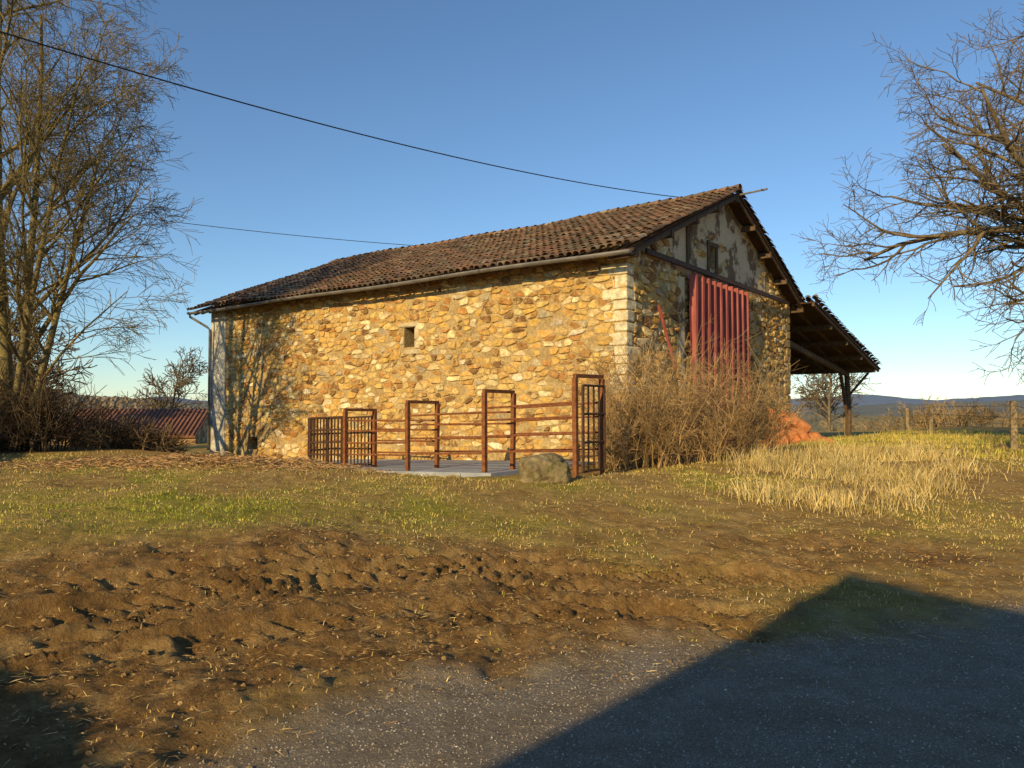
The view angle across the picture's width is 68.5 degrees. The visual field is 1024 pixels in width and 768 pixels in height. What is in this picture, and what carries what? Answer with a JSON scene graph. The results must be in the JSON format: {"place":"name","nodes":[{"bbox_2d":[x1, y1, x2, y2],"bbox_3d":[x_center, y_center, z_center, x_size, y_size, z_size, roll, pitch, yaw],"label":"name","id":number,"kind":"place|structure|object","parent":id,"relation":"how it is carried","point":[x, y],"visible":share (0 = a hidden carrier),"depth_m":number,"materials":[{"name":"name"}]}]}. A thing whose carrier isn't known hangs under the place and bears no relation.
{"place":"outdoors","nodes":[
{"label":"outdoors","id":0,"kind":"place"},
{"bbox_2d":[37,392,207,439],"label":"wooded hills","id":1,"kind":"structure","parent":0,"point":[104,398],"depth_m":299.65,"materials":[{"name":"brown plant"}]},
{"bbox_2d":[49,449,520,490],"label":"dry grass","id":2,"kind":"structure","parent":0,"point":[366,471],"depth_m":12.50,"materials":[{"name":"beige plant"}]},
{"bbox_2d":[318,459,597,476],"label":"concrete pavement","id":3,"kind":"structure","parent":0,"point":[469,468],"depth_m":17.68,"materials":[{"name":"grey concrete"}]},
{"bbox_2d":[0,426,1023,767],"bbox_3d":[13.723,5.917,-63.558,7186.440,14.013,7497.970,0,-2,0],"label":"ground","id":4,"kind":"structure","parent":0,"point":[76,630],"depth_m":5.41,"materials":[{"name":"soil"}]},
{"bbox_2d":[10,306,63,397],"bbox_3d":[-24.317,-0.461,35.989,4.616,7.933,5.518,-1,-2,28],"label":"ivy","id":5,"kind":"object","parent":4,"relation":"on","point":[38,352],"visible":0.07,"depth_m":36.87,"materials":[{"name":"brown plant"}]},
{"bbox_2d":[10,303,97,401],"bbox_3d":[-19.890,-0.258,30.820,4.480,6.998,4.092,0,-2,0],"label":"bare tree","id":6,"kind":"object","parent":4,"relation":"on","point":[32,361],"visible":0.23,"depth_m":31.52,"materials":[{"name":"brown plant"}]},
{"bbox_2d":[0,355,125,453],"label":"hedge thicket","id":7,"kind":"object","parent":4,"relation":"on","point":[42,421],"visible":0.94,"depth_m":20.29,"materials":[{"name":"brown plant"}]},
{"bbox_2d":[0,0,202,450],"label":"bare tree","id":8,"kind":"object","parent":4,"relation":"on","point":[28,302],"visible":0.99,"depth_m":20.90,"materials":[{"name":"brown plant"}]},
{"bbox_2d":[32,386,207,452],"bbox_3d":[-23.706,2.115,40.200,25.284,5.911,40.921,0,-2,-5],"label":"hedge thicket","id":9,"kind":"object","parent":4,"relation":"on","point":[113,440],"visible":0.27,"depth_m":21.73,"materials":[{"name":"brown plant"}]},
{"bbox_2d":[48,408,207,446],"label":"farmhouse","id":10,"kind":"object","parent":4,"relation":"on","point":[192,421],"visible":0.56,"depth_m":42.38,"materials":[{"name":"red tile"}]},
{"bbox_2d":[120,347,207,408],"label":"bare tree","id":11,"kind":"object","parent":4,"relation":"on","point":[179,385],"visible":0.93,"depth_m":52.61,"materials":[{"name":"brown plant"}]},
{"bbox_2d":[0,451,508,479],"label":"leaf litter","id":12,"kind":"object","parent":4,"relation":"on","point":[160,460],"visible":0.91,"depth_m":14.11,"materials":[{"name":"brown plant"}]},
{"bbox_2d":[343,374,604,477],"bbox_3d":[-1.101,1.061,16.324,6.596,2.376,1.042,-1,-2,37],"label":"cattle race","id":13,"kind":"object","parent":4,"relation":"on","point":[513,434],"visible":0.94,"depth_m":15.96,"materials":[{"name":"metal"}]},
{"bbox_2d":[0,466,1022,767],"bbox_3d":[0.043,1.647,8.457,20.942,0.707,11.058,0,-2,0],"label":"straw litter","id":14,"kind":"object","parent":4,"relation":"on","point":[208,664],"visible":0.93,"depth_m":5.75,"materials":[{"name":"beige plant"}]},
{"bbox_2d":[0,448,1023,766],"bbox_3d":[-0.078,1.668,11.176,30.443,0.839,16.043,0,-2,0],"label":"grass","id":15,"kind":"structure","parent":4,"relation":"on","point":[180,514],"depth_m":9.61,"materials":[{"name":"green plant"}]},
{"bbox_2d":[0,499,1023,767],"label":"mud clods","id":16,"kind":"object","parent":4,"relation":"on","point":[194,747],"visible":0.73,"depth_m":5.61,"materials":[{"name":"brown soil"}]},
{"bbox_2d":[186,184,881,463],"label":"stone barn","id":17,"kind":"structure","parent":4,"relation":"on","point":[455,325],"depth_m":22.55,"materials":[{"name":"stone"}]},
{"bbox_2d":[686,225,718,273],"bbox_3d":[5.492,-4.010,21.663,0.070,1.400,2.210,-1,-2,37],"label":"gable window frame","id":18,"kind":"structure","parent":17,"relation":"in","point":[709,243],"depth_m":21.92,"materials":[{"name":"brown wood"}]},
{"bbox_2d":[689,273,749,456],"bbox_3d":[6.263,-0.404,22.263,0.156,5.159,4.444,-1,-2,37],"label":"sheet door","id":19,"kind":"structure","parent":17,"relation":"in","point":[730,306],"depth_m":22.04,"materials":[{"name":"red paint"}]},
{"bbox_2d":[518,453,571,483],"bbox_3d":[0.533,1.424,12.262,0.871,0.593,0.715,0,-2,0],"label":"boulder","id":20,"kind":"object","parent":4,"relation":"on","point":[549,468],"visible":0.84,"depth_m":11.98,"materials":[{"name":"beige stone"}]},
{"bbox_2d":[542,314,826,469],"bbox_3d":[4.356,0.226,16.994,6.845,3.413,5.411,1,-2,-25],"label":"bare shrub","id":21,"kind":"object","parent":4,"relation":"on","point":[670,425],"visible":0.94,"depth_m":16.43,"materials":[{"name":"brown plant"}]},
{"bbox_2d":[578,391,805,471],"bbox_3d":[4.011,1.044,17.483,7.073,1.887,2.475,1,-2,-31],"label":"bare shrub","id":22,"kind":"object","parent":4,"relation":"on","point":[618,459],"visible":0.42,"depth_m":16.14,"materials":[{"name":"brown plant"}]},
{"bbox_2d":[759,407,835,449],"bbox_3d":[9.078,1.441,23.847,2.663,1.448,1.782,-1,-2,18],"label":"orange sack pile","id":23,"kind":"object","parent":4,"relation":"on","point":[807,434],"visible":0.34,"depth_m":23.66,"materials":[{"name":"orange fabric"}]},
{"bbox_2d":[793,374,859,422],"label":"bare tree","id":24,"kind":"object","parent":4,"relation":"on","point":[820,401],"visible":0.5,"depth_m":63.75,"materials":[{"name":"brown plant"}]},
{"bbox_2d":[791,344,881,430],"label":"bare tree","id":25,"kind":"object","parent":4,"relation":"on","point":[830,384],"visible":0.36,"depth_m":56.80,"materials":[{"name":"brown plant"}]},
{"bbox_2d":[791,3,1023,384],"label":"bare oak tree","id":26,"kind":"object","parent":4,"relation":"on","point":[1003,216],"visible":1,"depth_m":18.51,"materials":[{"name":"brown plant"}]},
{"bbox_2d":[819,395,1023,430],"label":"hedgerow","id":27,"kind":"object","parent":4,"relation":"on","point":[921,420],"visible":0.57,"depth_m":43.87,"materials":[{"name":"plant"}]},
{"bbox_2d":[844,401,1023,448],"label":"field fence","id":28,"kind":"object","parent":4,"relation":"on","point":[1014,432],"visible":0.75,"depth_m":19.19,"materials":[{"name":"wood"}]},
{"bbox_3d":[-21.600,-3.025,-1.934,1.000,9.677,0.280,0,-2,0],"label":"utility pole","id":29,"kind":"object","parent":4,"relation":"on","visible":0},
{"bbox_2d":[0,31,680,197],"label":"overhead wire","id":30,"kind":"object","parent":29,"relation":"attached to","point":[295,116],"visible":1,"depth_m":14.48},
{"bbox_3d":[-28.000,-3.088,29.113,1.000,11.567,0.280,0,-2,0],"label":"utility pole","id":31,"kind":"object","parent":4,"relation":"on","visible":0},
{"bbox_2d":[15,200,413,245],"bbox_3d":[-11.749,-7.848,36.768,35.797,0.994,0.029,1,-2,-25],"label":"overhead wire","id":32,"kind":"object","parent":31,"relation":"attached to","point":[267,232],"visible":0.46,"depth_m":36.76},
{"bbox_2d":[1,0,1023,400],"label":"sky","id":33,"kind":"structure","parent":0,"point":[677,98],"materials":[{"name":"blue"}]},
{"bbox_2d":[35,569,1023,767],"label":"gravel","id":34,"kind":"structure","parent":0,"point":[851,761],"depth_m":3.97,"materials":[{"name":"grey gravel"}]},
{"bbox_2d":[153,394,1023,405],"bbox_3d":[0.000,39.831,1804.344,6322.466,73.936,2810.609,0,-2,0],"label":"distant hills","id":35,"kind":"structure","parent":0,"point":[872,399],"depth_m":2379.14,"materials":[{"name":"plant"}]},
{"bbox_2d":[179,400,1023,416],"bbox_3d":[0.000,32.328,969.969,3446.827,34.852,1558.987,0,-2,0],"label":"distant hills","id":36,"kind":"structure","parent":0,"point":[878,409],"depth_m":1193.29,"materials":[{"name":"plant"}]},
{"bbox_2d":[677,430,1012,523],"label":"dry grass","id":37,"kind":"structure","parent":0,"point":[762,460],"depth_m":13.35,"materials":[{"name":"beige plant"}]},
{"bbox_2d":[731,428,1023,462],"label":"dry grass","id":38,"kind":"structure","parent":0,"point":[977,438],"depth_m":22.55,"materials":[{"name":"beige plant"}]},
{"bbox_2d":[798,414,1023,431],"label":"wooded hills","id":39,"kind":"structure","parent":0,"point":[812,421],"depth_m":399.84,"materials":[{"name":"plant"}]}
]}

